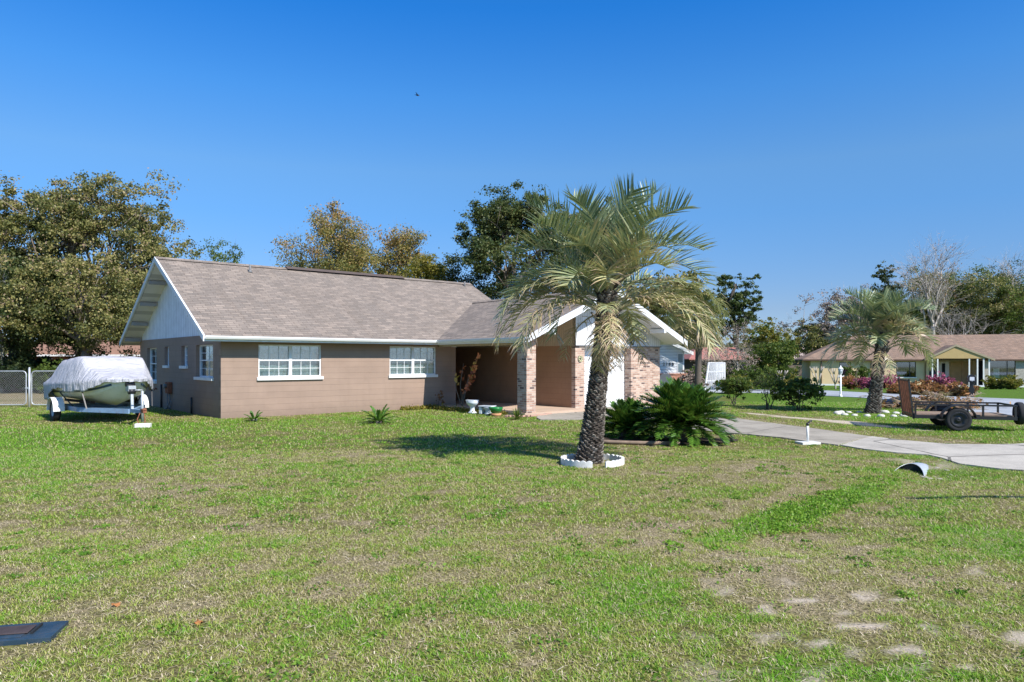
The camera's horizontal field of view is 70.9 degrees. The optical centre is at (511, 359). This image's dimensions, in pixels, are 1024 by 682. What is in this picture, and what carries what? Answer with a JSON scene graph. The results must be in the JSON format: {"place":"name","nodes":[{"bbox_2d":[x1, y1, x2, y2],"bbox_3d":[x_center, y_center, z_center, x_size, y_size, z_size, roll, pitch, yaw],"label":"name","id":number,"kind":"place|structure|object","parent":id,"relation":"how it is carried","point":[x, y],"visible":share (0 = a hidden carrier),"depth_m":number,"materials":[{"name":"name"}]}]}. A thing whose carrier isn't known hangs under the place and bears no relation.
{"place":"outdoors","nodes":[
{"label":"outdoors","id":0,"kind":"place"},
{"bbox_2d":[0,376,1023,681],"bbox_3d":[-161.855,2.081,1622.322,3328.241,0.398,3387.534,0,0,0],"label":"lawn ground","id":1,"kind":"structure","parent":0,"point":[808,640],"depth_m":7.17,"materials":[{"name":"green plant"}]},
{"bbox_2d":[0,357,33,387],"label":"undergrowth bush","id":2,"kind":"object","parent":1,"relation":"on","point":[13,367],"visible":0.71,"depth_m":40.16,"materials":[{"name":"green plant"}]},
{"bbox_2d":[0,354,40,389],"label":"undergrowth bush","id":3,"kind":"object","parent":1,"relation":"on","point":[13,359],"visible":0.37,"depth_m":41.10,"materials":[{"name":"green plant"}]},
{"bbox_2d":[0,620,68,645],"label":"water meter box","id":4,"kind":"object","parent":1,"relation":"in","point":[26,633],"visible":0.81,"depth_m":4.85,"materials":[{"name":"blue plastic"}]},
{"bbox_2d":[5,354,65,390],"bbox_3d":[-29.128,0.715,44.229,4.288,2.597,4.604,0,0,-24],"label":"undergrowth bush","id":5,"kind":"object","parent":1,"relation":"on","point":[48,358],"visible":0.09,"depth_m":44.04,"materials":[{"name":"green plant"}]},
{"bbox_2d":[22,359,62,392],"bbox_3d":[-25.571,0.996,40.814,4.385,2.162,4.166,0,0,-13],"label":"undergrowth bush","id":6,"kind":"object","parent":1,"relation":"on","point":[45,376],"visible":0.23,"depth_m":40.12,"materials":[{"name":"green plant"}]},
{"bbox_2d":[0,196,85,388],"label":"live oak","id":7,"kind":"object","parent":1,"relation":"on","point":[19,239],"visible":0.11,"depth_m":45.69,"materials":[{"name":"green plant"}]},
{"bbox_2d":[28,367,63,406],"bbox_3d":[-17.352,1.245,28.929,3.832,1.870,0.408,0,0,-15],"label":"wire fence","id":8,"kind":"object","parent":1,"relation":"on","point":[30,392],"visible":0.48,"depth_m":28.59,"materials":[{"name":"metal"}]},
{"bbox_2d":[0,371,27,404],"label":"wire gate","id":9,"kind":"structure","parent":8,"relation":"attached to","point":[26,387],"depth_m":28.60,"materials":[{"name":"metal"}]},
{"bbox_2d":[0,248,120,391],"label":"live oak","id":10,"kind":"object","parent":1,"relation":"on","point":[24,345],"visible":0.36,"depth_m":41.09,"materials":[{"name":"green plant"}]},
{"bbox_2d":[7,340,139,360],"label":"orange brick house","id":11,"kind":"structure","parent":1,"relation":"on","point":[114,352],"depth_m":60.07,"materials":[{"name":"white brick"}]},
{"bbox_2d":[0,235,149,359],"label":"live oak","id":12,"kind":"object","parent":1,"relation":"on","point":[110,321],"visible":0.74,"depth_m":39.72,"materials":[{"name":"green plant"}]},
{"bbox_2d":[47,382,152,422],"bbox_3d":[-12.409,1.276,22.267,2.740,1.244,6.215,0,0,-44],"label":"boat trailer","id":13,"kind":"object","parent":1,"relation":"on","point":[136,405],"visible":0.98,"depth_m":22.08,"materials":[{"name":"metal"}]},
{"bbox_2d":[52,381,148,404],"bbox_3d":[-12.982,1.100,22.851,2.340,1.400,5.320,0,0,-44],"label":"motorboat","id":14,"kind":"object","parent":13,"relation":"on","point":[110,393],"visible":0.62,"depth_m":21.41,"materials":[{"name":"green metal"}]},
{"bbox_2d":[43,356,152,399],"bbox_3d":[-12.913,0.607,22.778,2.534,1.451,5.320,0,0,-44],"label":"boat cover","id":15,"kind":"object","parent":14,"relation":"on","point":[83,373],"visible":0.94,"depth_m":21.64,"materials":[{"name":"fabric"}]},
{"bbox_2d":[0,169,205,356],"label":"live oak","id":16,"kind":"object","parent":1,"relation":"on","point":[70,221],"visible":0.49,"depth_m":44.76,"materials":[{"name":"green plant"}]},
{"bbox_2d":[134,423,151,427],"bbox_3d":[-10.350,1.850,20.166,0.400,0.120,0.200,0,0,-11],"label":"concrete block","id":17,"kind":"object","parent":1,"relation":"on","point":[141,425],"depth_m":20.08,"materials":[{"name":"concrete"}]},
{"bbox_2d":[175,238,244,262],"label":"shade tree","id":18,"kind":"object","parent":1,"relation":"on","point":[213,255],"visible":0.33,"depth_m":61.82,"materials":[{"name":"green plant"}]},
{"bbox_2d":[244,410,269,421],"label":"sago palm","id":19,"kind":"object","parent":1,"relation":"on","point":[254,419],"visible":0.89,"depth_m":22.20,"materials":[{"name":"plant"}]},
{"bbox_2d":[264,197,385,273],"bbox_3d":[-14.261,-5.459,57.941,10.594,15.382,9.564,0,0,32],"label":"maple tree","id":20,"kind":"object","parent":1,"relation":"on","point":[350,257],"visible":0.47,"depth_m":57.03,"materials":[{"name":"green plant"}]},
{"bbox_2d":[359,404,394,424],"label":"sago palm","id":21,"kind":"object","parent":1,"relation":"on","point":[379,417],"visible":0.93,"depth_m":21.27,"materials":[{"name":"plant"}]},
{"bbox_2d":[366,218,436,278],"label":"maple tree","id":22,"kind":"object","parent":1,"relation":"on","point":[399,243],"visible":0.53,"depth_m":59.55,"materials":[{"name":"green plant"}]},
{"bbox_2d":[0,337,803,359],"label":"distant woods","id":23,"kind":"object","parent":1,"relation":"on","point":[730,343],"depth_m":128.51,"materials":[{"name":"plant"}]},
{"bbox_2d":[119,256,686,418],"bbox_3d":[-4.874,-0.832,30.095,17.370,6.064,16.760,0,0,-40],"label":"brick and block house","id":24,"kind":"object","parent":1,"relation":"on","point":[222,340],"visible":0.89,"depth_m":26.93,"materials":[{"name":"brick"}]},
{"bbox_2d":[150,348,156,383],"bbox_3d":[-14.748,0.245,29.544,0.260,1.450,1.670,0,0,-40],"label":"window","id":25,"kind":"structure","parent":24,"relation":"in","point":[153,351],"depth_m":29.87,"materials":[{"name":"glass"}]},
{"bbox_2d":[193,345,213,380],"bbox_3d":[-10.326,0.100,24.261,0.260,1.200,1.950,0,0,-40],"label":"window","id":26,"kind":"structure","parent":24,"relation":"in","point":[206,351],"depth_m":24.49,"materials":[{"name":"glass"}]},
{"bbox_2d":[257,344,323,380],"bbox_3d":[-7.593,0.095,24.506,2.330,1.190,0.380,0,0,-40],"label":"window","id":27,"kind":"structure","parent":24,"relation":"in","point":[275,362],"depth_m":24.49,"materials":[{"name":"white paint"}]},
{"bbox_2d":[388,346,437,377],"bbox_3d":[-3.857,0.095,27.634,2.190,1.190,0.380,0,0,-40],"label":"window","id":28,"kind":"structure","parent":24,"relation":"in","point":[405,361],"depth_m":27.61,"materials":[{"name":"white paint"}]},
{"bbox_2d":[585,348,623,406],"bbox_3d":[3.495,0.704,28.074,2.610,2.333,0.063,0,0,-40],"label":"garage door","id":29,"kind":"structure","parent":24,"relation":"in","point":[615,383],"depth_m":28.48,"materials":[{"name":"paint"}]},
{"bbox_2d":[395,251,458,281],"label":"shade tree","id":30,"kind":"object","parent":1,"relation":"on","point":[427,269],"visible":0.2,"depth_m":54.88,"materials":[{"name":"green plant"}]},
{"bbox_2d":[400,403,507,414],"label":"ground weeds","id":31,"kind":"object","parent":1,"relation":"on","point":[442,407],"visible":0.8,"depth_m":26.99,"materials":[{"name":"green plant"}]},
{"bbox_2d":[435,247,489,293],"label":"shade tree","id":32,"kind":"object","parent":1,"relation":"on","point":[452,272],"visible":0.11,"depth_m":56.83,"materials":[{"name":"green plant"}]},
{"bbox_2d":[453,353,480,405],"bbox_3d":[-1.755,0.811,28.026,1.112,2.190,0.479,0,0,11],"label":"croton plant","id":33,"kind":"object","parent":1,"relation":"on","point":[470,375],"visible":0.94,"depth_m":28.03,"materials":[{"name":"brown plant"}]},
{"bbox_2d":[465,399,478,413],"bbox_3d":[-1.402,1.663,25.401,0.470,0.475,0.535,0,0,-29],"label":"toilet planter","id":34,"kind":"object","parent":1,"relation":"on","point":[472,403],"visible":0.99,"depth_m":25.26,"materials":[{"name":"ceramic"}]},
{"bbox_2d":[478,405,495,414],"bbox_3d":[-0.832,1.745,24.818,0.568,0.310,0.380,0,0,29],"label":"toilet planter","id":35,"kind":"object","parent":1,"relation":"on","point":[483,408],"visible":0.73,"depth_m":24.77,"materials":[{"name":"ceramic"}]},
{"bbox_2d":[0,401,1023,450],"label":"grass","id":36,"kind":"structure","parent":1,"relation":"on","point":[860,405],"depth_m":19.73,"materials":[{"name":"plant"}]},
{"bbox_2d":[0,438,1023,681],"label":"lawn weeds","id":37,"kind":"object","parent":1,"relation":"on","point":[398,609],"visible":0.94,"depth_m":8.26,"materials":[{"name":"green plant"}]},
{"bbox_2d":[0,455,1023,681],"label":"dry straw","id":38,"kind":"object","parent":1,"relation":"on","point":[514,561],"visible":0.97,"depth_m":6.63,"materials":[{"name":"plant"}]},
{"bbox_2d":[450,179,586,299],"bbox_3d":[0.660,-5.913,53.567,10.462,16.490,12.122,0,0,0],"label":"live oak","id":39,"kind":"object","parent":1,"relation":"on","point":[498,221],"visible":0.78,"depth_m":51.67,"materials":[{"name":"green plant"}]},
{"bbox_2d":[532,195,644,306],"bbox_3d":[5.667,-5.515,58.062,10.130,15.600,10.526,0,0,-39],"label":"live oak","id":40,"kind":"object","parent":1,"relation":"on","point":[570,215],"visible":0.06,"depth_m":57.28,"materials":[{"name":"green plant"}]},
{"bbox_2d":[561,453,623,467],"bbox_3d":[1.474,1.876,13.173,1.160,0.185,1.134,0,0,0],"label":"edging ring","id":41,"kind":"object","parent":1,"relation":"on","point":[567,459],"visible":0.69,"depth_m":12.80,"materials":[{"name":"concrete"}]},
{"bbox_2d":[490,173,734,463],"bbox_3d":[1.715,-0.701,13.406,4.036,5.501,4.147,0,0,-41],"label":"pindo palm","id":42,"kind":"object","parent":1,"relation":"on","point":[609,248],"visible":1,"depth_m":13.03,"materials":[{"name":"green plant"}]},
{"bbox_2d":[604,397,665,439],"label":"sago palm","id":43,"kind":"object","parent":1,"relation":"on","point":[622,419],"visible":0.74,"depth_m":17.16,"materials":[{"name":"plant"}]},
{"bbox_2d":[603,440,679,444],"bbox_3d":[2.669,1.850,16.088,2.132,0.078,0.247,0,0,14],"label":"bed edging","id":44,"kind":"object","parent":1,"relation":"on","point":[637,442],"visible":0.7,"depth_m":15.94,"materials":[{"name":"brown wood"}]},
{"bbox_2d":[577,437,737,443],"bbox_3d":[3.414,1.869,16.820,3.843,0.057,1.700,0,0,0],"label":"mulch bed","id":45,"kind":"object","parent":1,"relation":"on","point":[703,440],"visible":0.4,"depth_m":16.64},
{"bbox_2d":[647,289,694,333],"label":"cabbage palm","id":46,"kind":"object","parent":1,"relation":"on","point":[663,319],"visible":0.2,"depth_m":45.47,"materials":[{"name":"green plant"}]},
{"bbox_2d":[623,268,730,347],"bbox_3d":[12.595,-2.296,55.537,9.699,9.516,11.060,0,0,0],"label":"palm tree","id":47,"kind":"object","parent":1,"relation":"on","point":[689,273],"visible":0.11,"depth_m":53.75,"materials":[{"name":"green plant"}]},
{"bbox_2d":[660,344,693,379],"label":"neighbour house","id":48,"kind":"structure","parent":1,"relation":"on","point":[672,360],"depth_m":44.00,"materials":[{"name":"white"}]},
{"bbox_2d":[677,353,683,372],"bbox_3d":[10.310,0.220,43.978,0.380,1.240,0.036,0,0,0],"label":"window","id":49,"kind":"structure","parent":48,"relation":"in","point":[680,356],"depth_m":43.95,"materials":[{"name":"white paint"}]},
{"bbox_2d":[627,377,741,446],"bbox_3d":[3.951,1.212,16.713,2.650,1.641,2.608,0,0,0],"label":"sago palm","id":50,"kind":"object","parent":1,"relation":"on","point":[684,408],"visible":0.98,"depth_m":16.23,"materials":[{"name":"plant"}]},
{"bbox_2d":[677,368,709,387],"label":"hedge shrub","id":51,"kind":"object","parent":1,"relation":"on","point":[689,377],"visible":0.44,"depth_m":42.90,"materials":[{"name":"green plant"}]},
{"bbox_2d":[672,294,726,385],"bbox_3d":[10.689,-0.798,40.978,3.564,5.806,3.632,0,0,0],"label":"cabbage palm","id":52,"kind":"object","parent":1,"relation":"on","point":[698,353],"visible":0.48,"depth_m":40.66,"materials":[{"name":"green plant"}]},
{"bbox_2d":[704,362,725,389],"bbox_3d":[12.712,1.054,44.981,1.349,1.780,0.816,0,0,9],"label":"garden swing frame","id":53,"kind":"object","parent":1,"relation":"on","point":[720,366],"visible":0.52,"depth_m":45.19,"materials":[{"name":"white paint"}]},
{"bbox_2d":[690,342,743,386],"bbox_3d":[14.017,0.201,49.787,3.346,3.963,4.370,0,0,41],"label":"bare shrub","id":54,"kind":"object","parent":1,"relation":"on","point":[713,359],"visible":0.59,"depth_m":49.74,"materials":[{"name":"brown plant"}]},
{"bbox_2d":[684,347,758,382],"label":"red roofed house","id":55,"kind":"structure","parent":1,"relation":"on","point":[687,360],"depth_m":66.59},
{"bbox_2d":[713,372,752,405],"bbox_3d":[9.003,1.208,29.318,1.520,1.603,1.641,0,0,-41],"label":"shrub","id":56,"kind":"object","parent":1,"relation":"on","point":[739,384],"visible":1,"depth_m":29.13,"materials":[{"name":"green plant"}]},
{"bbox_2d":[713,315,759,372],"bbox_3d":[17.158,-0.564,54.908,4.805,6.247,4.272,0,0,29],"label":"bare shrub","id":57,"kind":"object","parent":1,"relation":"on","point":[737,338],"visible":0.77,"depth_m":54.78,"materials":[{"name":"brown plant"}]},
{"bbox_2d":[710,273,763,347],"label":"pine tree","id":58,"kind":"object","parent":1,"relation":"on","point":[736,306],"visible":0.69,"depth_m":71.03,"materials":[{"name":"green plant"}]},
{"bbox_2d":[728,344,761,374],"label":"bare shrub","id":59,"kind":"object","parent":1,"relation":"on","point":[749,360],"visible":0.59,"depth_m":51.92,"materials":[{"name":"grey plant"}]},
{"bbox_2d":[730,362,776,389],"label":"hedge shrub","id":60,"kind":"object","parent":1,"relation":"on","point":[751,375],"visible":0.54,"depth_m":43.80,"materials":[{"name":"green plant"}]},
{"bbox_2d":[732,322,777,355],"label":"shade tree","id":61,"kind":"object","parent":1,"relation":"on","point":[750,337],"visible":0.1,"depth_m":67.81,"materials":[{"name":"green plant"}]},
{"bbox_2d":[740,317,802,373],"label":"shade tree","id":62,"kind":"object","parent":1,"relation":"on","point":[764,338],"visible":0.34,"depth_m":55.68,"materials":[{"name":"green plant"}]},
{"bbox_2d":[753,367,789,408],"bbox_3d":[9.765,1.126,27.378,1.306,1.772,1.585,0,0,-40],"label":"shrub","id":63,"kind":"object","parent":1,"relation":"on","point":[765,387],"visible":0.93,"depth_m":27.40,"materials":[{"name":"green plant"}]},
{"bbox_2d":[746,336,798,378],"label":"shade tree","id":64,"kind":"object","parent":1,"relation":"on","point":[769,356],"visible":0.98,"depth_m":48.67,"materials":[{"name":"green plant"}]},
{"bbox_2d":[759,366,807,380],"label":"hedge shrub","id":65,"kind":"object","parent":1,"relation":"on","point":[788,374],"visible":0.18,"depth_m":61.49,"materials":[{"name":"green plant"}]},
{"bbox_2d":[657,474,914,553],"bbox_3d":[4.038,1.928,9.517,1.114,0.164,7.144,0,0,44],"label":"clover","id":66,"kind":"object","parent":1,"relation":"on","point":[804,516],"visible":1,"depth_m":9.20,"materials":[{"name":"green plant"}]},
{"bbox_2d":[766,375,826,409],"bbox_3d":[10.777,1.164,27.279,2.211,1.719,1.969,0,0,16],"label":"shrub","id":67,"kind":"object","parent":1,"relation":"on","point":[795,387],"visible":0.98,"depth_m":26.99,"materials":[{"name":"green plant"}]},
{"bbox_2d":[788,346,812,375],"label":"house","id":68,"kind":"structure","parent":1,"relation":"on","point":[794,365],"depth_m":98.00,"materials":[{"name":"brown"}]},
{"bbox_2d":[795,420,820,444],"bbox_3d":[6.650,1.631,16.164,0.440,0.548,0.340,0,0,-9],"label":"marker post","id":69,"kind":"object","parent":1,"relation":"on","point":[807,442],"visible":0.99,"depth_m":16.14,"materials":[{"name":"white paint"}]},
{"bbox_2d":[783,317,837,363],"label":"brush tree","id":70,"kind":"object","parent":1,"relation":"on","point":[810,341],"visible":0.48,"depth_m":79.57,"materials":[{"name":"green plant"}]},
{"bbox_2d":[838,365,842,396],"bbox_3d":[16.736,1.145,36.600,0.264,1.710,0.276,0,0,-40],"label":"lamp post","id":71,"kind":"object","parent":1,"relation":"on","point":[840,369],"visible":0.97,"depth_m":36.56,"materials":[{"name":"metal"}]},
{"bbox_2d":[776,283,907,355],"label":"brush tree","id":72,"kind":"object","parent":1,"relation":"on","point":[826,308],"visible":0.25,"depth_m":81.27,"materials":[{"name":"green plant"}]},
{"bbox_2d":[838,373,862,388],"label":"rust shrub","id":73,"kind":"object","parent":1,"relation":"on","point":[846,381],"visible":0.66,"depth_m":49.70,"materials":[{"name":"brown plant"}]},
{"bbox_2d":[839,363,871,387],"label":"shrub","id":74,"kind":"object","parent":1,"relation":"on","point":[861,371],"visible":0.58,"depth_m":54.88,"materials":[{"name":"green plant"}]},
{"bbox_2d":[850,372,870,389],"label":"azalea bush","id":75,"kind":"object","parent":1,"relation":"on","point":[863,381],"visible":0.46,"depth_m":47.34,"materials":[{"name":"pink plant"}]},
{"bbox_2d":[819,285,940,413],"bbox_3d":[13.108,-0.315,25.704,3.748,4.741,3.891,0,0,44],"label":"pindo palm","id":76,"kind":"object","parent":1,"relation":"on","point":[884,312],"visible":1,"depth_m":25.28,"materials":[{"name":"plant"}]},
{"bbox_2d":[868,369,899,388],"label":"azalea bush","id":77,"kind":"object","parent":1,"relation":"on","point":[889,382],"visible":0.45,"depth_m":46.50,"materials":[{"name":"pink plant"}]},
{"bbox_2d":[866,261,911,301],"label":"shade tree","id":78,"kind":"object","parent":1,"relation":"on","point":[885,276],"visible":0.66,"depth_m":83.94,"materials":[{"name":"green plant"}]},
{"bbox_2d":[885,380,923,393],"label":"rust shrub","id":79,"kind":"object","parent":1,"relation":"on","point":[894,387],"visible":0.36,"depth_m":39.93,"materials":[{"name":"brown plant"}]},
{"bbox_2d":[795,334,1023,386],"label":"yellow house","id":80,"kind":"structure","parent":1,"relation":"on","point":[959,358],"depth_m":63.19,"materials":[{"name":"paint"}]},
{"bbox_2d":[939,362,948,377],"bbox_3d":[38.177,1.205,63.552,0.800,2.050,0.080,0,0,17],"label":"door","id":81,"kind":"structure","parent":80,"relation":"in","point":[943,366],"depth_m":63.50,"materials":[{"name":"white paint"}]},
{"bbox_2d":[950,362,960,381],"bbox_3d":[39.062,1.205,63.285,0.850,2.050,0.060,0,0,17],"label":"door","id":82,"kind":"structure","parent":80,"relation":"in","point":[955,367],"depth_m":63.25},
{"bbox_2d":[961,362,971,384],"bbox_3d":[39.883,1.205,63.029,0.830,2.050,0.060,0,0,17],"label":"door","id":83,"kind":"structure","parent":80,"relation":"in","point":[964,365],"depth_m":63.04,"materials":[{"name":"beige paint"}]},
{"bbox_2d":[993,361,1014,379],"bbox_3d":[41.382,0.885,60.802,2.050,1.710,0.680,0,0,17],"label":"window","id":84,"kind":"structure","parent":80,"relation":"in","point":[995,370],"depth_m":61.16,"materials":[{"name":"grey glass"}]},
{"bbox_2d":[894,462,928,475],"bbox_3d":[7.074,2.014,12.702,0.554,0.371,1.351,0,0,38],"label":"culvert pipe","id":85,"kind":"object","parent":1,"relation":"in","point":[922,467],"visible":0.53,"depth_m":12.65,"materials":[{"name":"metal"}]},
{"bbox_2d":[897,287,930,334],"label":"tree","id":86,"kind":"object","parent":1,"relation":"on","point":[916,314],"visible":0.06,"depth_m":86.44,"materials":[{"name":"green plant"}]},
{"bbox_2d":[863,262,971,334],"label":"bare tree","id":87,"kind":"object","parent":1,"relation":"on","point":[946,310],"visible":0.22,"depth_m":85.48,"materials":[{"name":"green plant"}]},
{"bbox_2d":[858,389,990,409],"bbox_3d":[16.041,1.491,27.625,5.079,0.778,2.945,0,0,-28],"label":"palm debris","id":88,"kind":"object","parent":1,"relation":"on","point":[932,394],"visible":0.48,"depth_m":27.34,"materials":[{"name":"plant"}]},
{"bbox_2d":[910,379,941,394],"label":"rust shrub","id":89,"kind":"object","parent":1,"relation":"on","point":[927,387],"visible":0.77,"depth_m":38.58,"materials":[{"name":"brown plant"}]},
{"bbox_2d":[857,393,1010,408],"bbox_3d":[16.674,1.644,28.630,5.459,0.707,3.049,0,0,0],"label":"leaf litter heap","id":90,"kind":"object","parent":1,"relation":"on","point":[924,398],"visible":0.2,"depth_m":28.00,"materials":[{"name":"orange plant"}]},
{"bbox_2d":[881,233,990,334],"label":"bare tree","id":91,"kind":"object","parent":1,"relation":"on","point":[936,290],"visible":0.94,"depth_m":79.54,"materials":[{"name":"pale bark"},{"name":"bare twigs"}]},
{"bbox_2d":[925,371,963,389],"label":"azalea bush","id":92,"kind":"object","parent":1,"relation":"on","point":[943,379],"visible":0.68,"depth_m":44.82,"materials":[{"name":"pink plant"}]},
{"bbox_2d":[937,380,980,396],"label":"rust shrub","id":93,"kind":"object","parent":1,"relation":"on","point":[961,390],"visible":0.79,"depth_m":37.42,"materials":[{"name":"brown plant"}]},
{"bbox_2d":[898,378,1023,431],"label":"utility trailer","id":94,"kind":"object","parent":1,"relation":"on","point":[957,419],"visible":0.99,"depth_m":19.32,"materials":[{"name":"black metal"}]},
{"bbox_2d":[901,306,1020,334],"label":"fallen limb tree","id":95,"kind":"object","parent":1,"relation":"on","point":[950,319],"visible":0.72,"depth_m":72.28,"materials":[{"name":"brown plant"}]},
{"bbox_2d":[910,264,1022,334],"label":"tree","id":96,"kind":"object","parent":1,"relation":"on","point":[966,288],"visible":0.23,"depth_m":85.24,"materials":[{"name":"green plant"}]},
{"bbox_2d":[967,375,975,396],"bbox_3d":[23.416,1.340,36.614,0.354,1.120,0.680,0,0,28],"label":"mailbox","id":97,"kind":"object","parent":1,"relation":"on","point":[971,379],"visible":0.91,"depth_m":36.48,"materials":[{"name":"black metal"}]},
{"bbox_2d":[947,263,1023,334],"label":"tree","id":98,"kind":"object","parent":1,"relation":"on","point":[983,291],"visible":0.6,"depth_m":80.67,"materials":[{"name":"green plant"}]},
{"bbox_2d":[980,375,1004,388],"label":"shrub","id":99,"kind":"object","parent":1,"relation":"on","point":[994,384],"visible":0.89,"depth_m":49.88,"materials":[{"name":"green plant"}]},
{"bbox_2d":[973,243,1023,297],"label":"bare tree","id":100,"kind":"object","parent":1,"relation":"on","point":[1003,270],"visible":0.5,"depth_m":85.24,"materials":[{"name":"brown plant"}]},
{"bbox_2d":[984,259,1023,332],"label":"tree","id":101,"kind":"object","parent":1,"relation":"on","point":[1021,284],"visible":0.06,"depth_m":88.85,"materials":[{"name":"green plant"}]},
{"bbox_2d":[988,272,1023,333],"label":"tree","id":102,"kind":"object","parent":1,"relation":"on","point":[1014,316],"visible":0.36,"depth_m":79.08,"materials":[{"name":"green plant"}]},
{"bbox_2d":[1000,374,1023,388],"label":"shrub","id":103,"kind":"object","parent":1,"relation":"on","point":[1011,383],"visible":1,"depth_m":48.78,"materials":[{"name":"green plant"}]},
{"bbox_2d":[0,448,1023,539],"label":"grass","id":104,"kind":"structure","parent":0,"point":[156,452],"depth_m":10.81,"materials":[{"name":"green plant"}]},
{"bbox_2d":[0,0,1023,343],"label":"sky","id":105,"kind":"structure","parent":0,"point":[817,143],"materials":[{"name":"blue"}]},
{"bbox_2d":[537,406,869,445],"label":"driveway","id":106,"kind":"structure","parent":0,"point":[767,429],"depth_m":18.83,"materials":[{"name":"concrete"}]},
{"bbox_2d":[706,389,1023,414],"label":"street","id":107,"kind":"structure","parent":0,"point":[1006,410],"depth_m":34.66,"materials":[{"name":"asphalt"}]},
{"bbox_2d":[840,436,1023,470],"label":"driveway","id":108,"kind":"structure","parent":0,"point":[1008,457],"depth_m":14.78,"materials":[{"name":"concrete"}]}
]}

